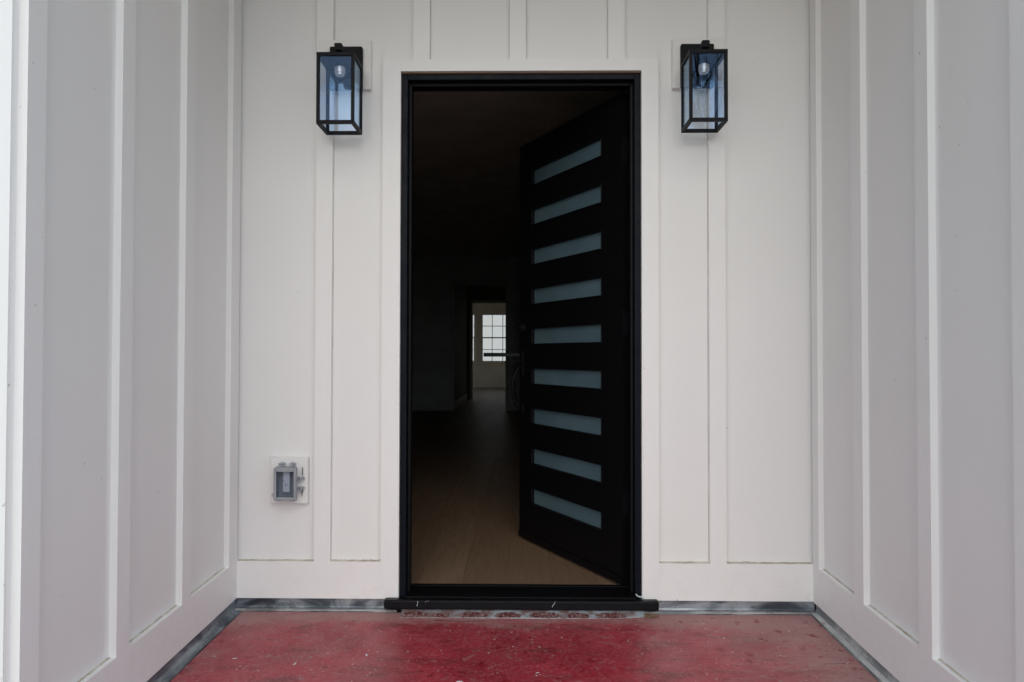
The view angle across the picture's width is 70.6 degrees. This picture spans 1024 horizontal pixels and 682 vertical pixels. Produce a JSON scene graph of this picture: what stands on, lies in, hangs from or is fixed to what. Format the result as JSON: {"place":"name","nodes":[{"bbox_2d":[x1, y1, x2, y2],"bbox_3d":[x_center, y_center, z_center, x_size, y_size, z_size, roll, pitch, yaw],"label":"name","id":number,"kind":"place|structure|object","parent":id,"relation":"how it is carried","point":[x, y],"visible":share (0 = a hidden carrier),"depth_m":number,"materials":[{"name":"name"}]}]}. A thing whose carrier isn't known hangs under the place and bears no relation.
{"place":"outdoors","nodes":[
{"label":"outdoors","id":0,"kind":"place"},
{"bbox_2d":[473,315,505,360],"label":"sky","id":1,"kind":"structure","parent":0,"point":[499,321],"materials":[{"name":"white"}]},
{"bbox_2d":[413,91,628,257],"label":"interior ceiling","id":2,"kind":"structure","parent":0,"point":[467,145],"depth_m":6.14,"materials":[{"name":"paint"}]},
{"bbox_2d":[640,610,782,618],"bbox_3d":[0.781,1.060,2.816,0.581,0.011,0.066,0,-1,-6],"label":"wood debris","id":3,"kind":"object","parent":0,"point":[649,614],"visible":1,"depth_m":2.79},
{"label":"ground","id":4,"kind":"structure","parent":0,"visible":0},
{"bbox_2d":[398,596,815,612],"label":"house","id":5,"kind":"structure","parent":4,"relation":"on","point":[399,610],"depth_m":2.87,"materials":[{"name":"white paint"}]},
{"bbox_2d":[0,0,241,681],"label":"siding wall","id":6,"kind":"structure","parent":5,"relation":"attached to","point":[120,145],"depth_m":2.02,"materials":[{"name":"white paint"}]},
{"bbox_2d":[147,599,240,681],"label":"metal flashing","id":7,"kind":"object","parent":6,"relation":"attached to","point":[182,659],"visible":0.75,"depth_m":2.49,"materials":[{"name":"silver metal"}]},
{"bbox_2d":[412,388,628,584],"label":"interior floor","id":8,"kind":"structure","parent":5,"relation":"on","point":[465,490],"depth_m":4.59,"materials":[{"name":"brown wood"}]},
{"bbox_2d":[454,285,466,409],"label":"interior wall","id":9,"kind":"structure","parent":8,"relation":"on","point":[460,346],"depth_m":13.65,"materials":[{"name":"brown paint"}]},
{"bbox_2d":[412,258,519,410],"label":"interior wall","id":10,"kind":"structure","parent":8,"relation":"on","point":[436,281],"depth_m":12.30,"materials":[{"name":"paint"}]},
{"bbox_2d":[467,285,505,399],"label":"interior wall","id":11,"kind":"structure","parent":8,"relation":"on","point":[486,293],"depth_m":15.20,"materials":[{"name":"brown paint"}]},
{"bbox_2d":[473,303,505,387],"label":"interior wall","id":12,"kind":"structure","parent":8,"relation":"on","point":[488,375],"depth_m":20.68,"materials":[{"name":"beige paint"}]},
{"bbox_2d":[473,311,477,363],"bbox_3d":[-1.546,-0.101,20.730,1.150,1.497,0.142,0,-1,1],"label":"window","id":13,"kind":"structure","parent":12,"relation":"attached to","point":[475,335],"depth_m":20.69,"materials":[{"name":"paint"}]},
{"bbox_2d":[478,311,505,363],"bbox_3d":[-0.417,-0.100,20.714,1.093,1.497,0.142,0,-1,1],"label":"window","id":14,"kind":"structure","parent":12,"relation":"attached to","point":[482,313],"depth_m":20.69,"materials":[{"name":"paint"}]},
{"bbox_2d":[483,353,519,356],"bbox_3d":[0.859,0.616,7.859,2.300,0.970,0.800,0,-1,1],"label":"kitchen counter","id":15,"kind":"object","parent":8,"relation":"on","point":[501,354],"visible":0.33,"depth_m":7.48,"materials":[{"name":"paint"}]},
{"bbox_2d":[237,0,812,601],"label":"siding wall","id":16,"kind":"structure","parent":5,"relation":"attached to","point":[725,386],"depth_m":2.88,"materials":[{"name":"white paint"}]},
{"bbox_2d":[270,457,309,502],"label":"mounting block","id":17,"kind":"structure","parent":16,"relation":"attached to","point":[304,463],"depth_m":2.86,"materials":[{"name":"paint"}]},
{"bbox_2d":[272,462,304,500],"bbox_3d":[-0.880,0.551,2.835,0.121,0.147,0.052,0,-1,1],"label":"outlet box","id":18,"kind":"object","parent":17,"relation":"attached to","point":[286,478],"visible":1,"depth_m":2.84,"materials":[{"name":"grey plastic"}]},
{"bbox_2d":[235,598,397,612],"bbox_3d":[-0.773,1.043,2.854,0.644,0.060,0.037,0,-1,1],"label":"metal flashing","id":19,"kind":"object","parent":16,"relation":"attached to","point":[300,605],"visible":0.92,"depth_m":2.86,"materials":[{"name":"silver metal"}]},
{"bbox_2d":[316,43,362,134],"bbox_3d":[-0.662,-0.992,2.796,0.143,0.357,0.177,0,-1,1],"label":"wall lantern","id":20,"kind":"object","parent":16,"relation":"attached to","point":[342,65],"depth_m":2.79,"materials":[{"name":"black metal"}]},
{"bbox_2d":[320,40,371,90],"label":"mounting block","id":21,"kind":"structure","parent":16,"relation":"attached to","point":[326,45],"depth_m":2.89,"materials":[{"name":"paint"}]},
{"bbox_2d":[384,73,658,610],"bbox_3d":[0.038,-0.011,2.914,1.069,2.118,0.187,0,-1,1],"label":"door frame","id":22,"kind":"object","parent":16,"relation":"attached to","point":[525,597],"visible":1,"depth_m":2.89,"materials":[{"name":"black paint"}]},
{"bbox_2d":[511,92,628,583],"bbox_3d":[0.245,-0.011,3.374,0.114,2.030,0.918,1,-1,-28],"label":"entry door","id":23,"kind":"structure","parent":22,"relation":"attached to","point":[573,331],"depth_m":3.29,"materials":[{"name":"black paint"}]},
{"bbox_2d":[519,92,628,583],"bbox_3d":[0.267,-0.010,3.391,0.045,2.030,0.905,1,-1,-27],"label":"door leaf","id":24,"kind":"structure","parent":23,"relation":"in","point":[608,548],"depth_m":3.24,"materials":[{"name":"black paint"}]},
{"bbox_2d":[671,38,723,89],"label":"mounting block","id":25,"kind":"structure","parent":16,"relation":"attached to","point":[676,43],"depth_m":2.87,"materials":[{"name":"paint"}]},
{"bbox_2d":[680,40,727,132],"bbox_3d":[0.733,-0.995,2.777,0.143,0.357,0.177,0,-1,1],"label":"wall lantern","id":26,"kind":"object","parent":16,"relation":"attached to","point":[700,63],"depth_m":2.78,"materials":[{"name":"black metal"}]},
{"bbox_2d":[641,598,815,615],"bbox_3d":[0.847,1.046,2.831,0.678,0.060,0.037,0,-1,1],"label":"metal flashing","id":27,"kind":"object","parent":16,"relation":"attached to","point":[751,607],"visible":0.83,"depth_m":2.84,"materials":[{"name":"silver metal"}]},
{"bbox_2d":[810,0,1023,681],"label":"siding wall","id":28,"kind":"structure","parent":5,"relation":"attached to","point":[917,199],"depth_m":2.07,"materials":[{"name":"white paint"}]},
{"bbox_2d":[812,606,899,681],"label":"metal flashing","id":29,"kind":"object","parent":28,"relation":"attached to","point":[871,665],"visible":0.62,"depth_m":2.48,"materials":[{"name":"silver metal"}]},
{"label":"porch subfloor","id":30,"kind":"structure","parent":4,"relation":"on","visible":0},
{"bbox_2d":[170,612,877,681],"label":"porch deck","id":31,"kind":"structure","parent":30,"relation":"on","point":[808,648],"depth_m":2.49,"materials":[{"name":"red concrete"}]},
{"bbox_2d":[399,609,644,618],"bbox_3d":[0.040,1.057,2.799,0.945,0.015,0.063,0,-1,1],"label":"membrane strip","id":32,"kind":"object","parent":31,"relation":"on","point":[523,614],"visible":1,"depth_m":2.80,"materials":[{"name":"grey"}]},
{"bbox_2d":[232,614,847,681],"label":"paint flecks","id":33,"kind":"object","parent":31,"relation":"on","point":[441,650],"visible":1,"depth_m":2.45,"materials":[{"name":"white"}]}
]}

